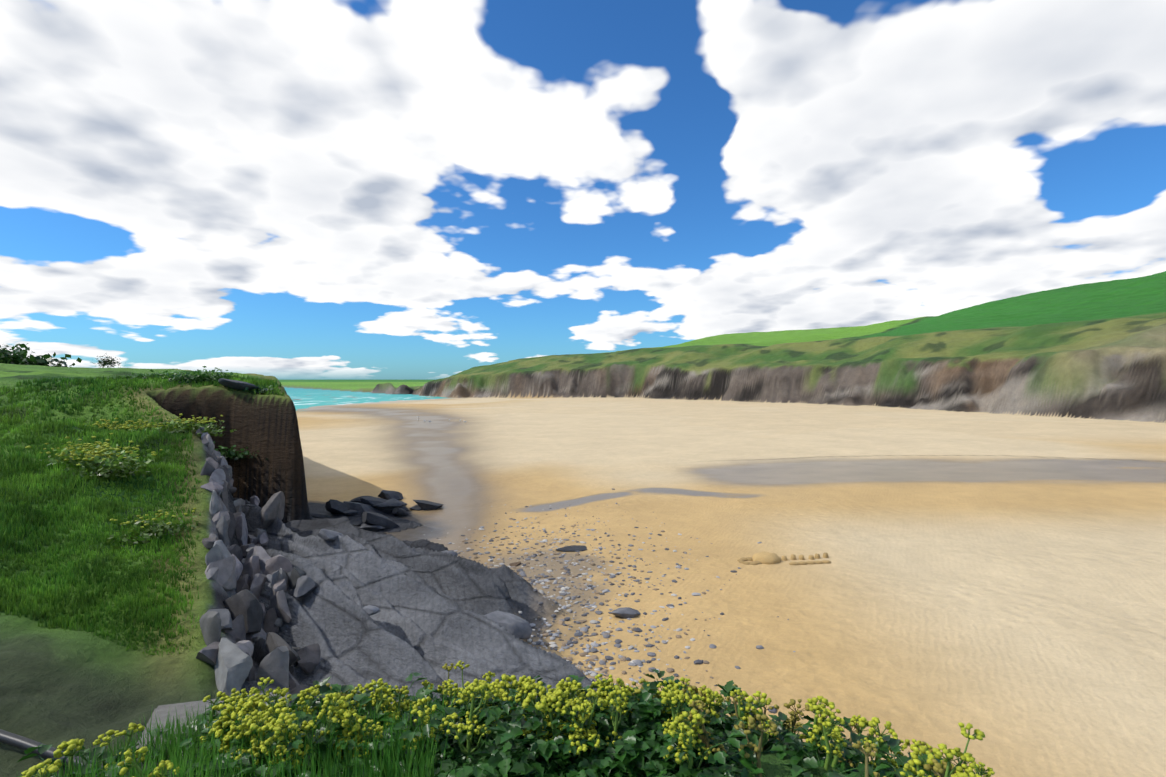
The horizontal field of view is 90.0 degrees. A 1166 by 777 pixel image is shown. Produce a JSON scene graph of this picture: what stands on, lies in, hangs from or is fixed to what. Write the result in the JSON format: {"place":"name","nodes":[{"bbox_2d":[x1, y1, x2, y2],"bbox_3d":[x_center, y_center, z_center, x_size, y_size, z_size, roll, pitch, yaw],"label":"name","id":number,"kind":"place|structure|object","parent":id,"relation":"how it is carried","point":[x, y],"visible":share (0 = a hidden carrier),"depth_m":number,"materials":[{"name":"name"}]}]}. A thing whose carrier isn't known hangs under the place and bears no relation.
{"place":"outdoors","nodes":[
{"label":"outdoors","id":0,"kind":"place"},
{"bbox_2d":[278,379,444,409],"bbox_3d":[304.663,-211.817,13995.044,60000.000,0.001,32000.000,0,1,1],"label":"sea water","id":1,"kind":"structure","parent":0,"point":[319,397],"depth_m":272.74,"materials":[{"name":"teal liquid"}]},
{"bbox_2d":[0,271,1165,776],"bbox_3d":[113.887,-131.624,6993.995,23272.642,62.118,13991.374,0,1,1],"label":"terrain","id":2,"kind":"structure","parent":0,"point":[970,501],"depth_m":24.98,"materials":[{"name":"beige sand"}]},
{"bbox_2d":[0,729,102,768],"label":"metal handrail","id":3,"kind":"object","parent":2,"relation":"on","point":[16,740],"visible":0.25,"depth_m":6.45,"materials":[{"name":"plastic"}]},
{"bbox_2d":[92,354,120,367],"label":"bush","id":4,"kind":"object","parent":2,"relation":"on","point":[106,362],"visible":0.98,"depth_m":62.92,"materials":[{"name":"green plant"}]},
{"bbox_2d":[0,343,282,548],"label":"bushes","id":5,"kind":"object","parent":2,"relation":"on","point":[79,455],"visible":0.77,"depth_m":16.19,"materials":[{"name":"green plant"}]},
{"bbox_2d":[124,692,289,776],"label":"stone slab","id":6,"kind":"structure","parent":2,"relation":"on","point":[161,711],"depth_m":2.93,"materials":[{"name":"stone"}]},
{"bbox_2d":[0,370,455,776],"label":"grass tufts","id":7,"kind":"object","parent":2,"relation":"on","point":[87,504],"visible":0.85,"depth_m":11.21,"materials":[{"name":"green plant"}]},
{"bbox_2d":[195,378,639,698],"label":"boulders","id":8,"kind":"object","parent":2,"relation":"on","point":[230,568],"visible":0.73,"depth_m":12.42,"materials":[{"name":"stone"}]},
{"bbox_2d":[17,660,994,776],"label":"flowering plants","id":9,"kind":"object","parent":2,"relation":"on","point":[573,728],"visible":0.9,"depth_m":2.48,"materials":[{"name":"green plant"}]},
{"bbox_2d":[424,488,795,712],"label":"pebbles","id":10,"kind":"object","parent":2,"relation":"on","point":[572,640],"visible":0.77,"depth_m":17.52,"materials":[{"name":"grey stone"}]},
{"bbox_2d":[737,551,830,564],"bbox_3d":[7.513,6.405,21.673,3.511,0.598,1.027,0,1,1],"label":"sandcastle","id":11,"kind":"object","parent":2,"relation":"on","point":[763,557],"depth_m":21.48},
{"bbox_2d":[0,0,1165,378],"label":"sky","id":12,"kind":"structure","parent":0,"point":[280,189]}
]}

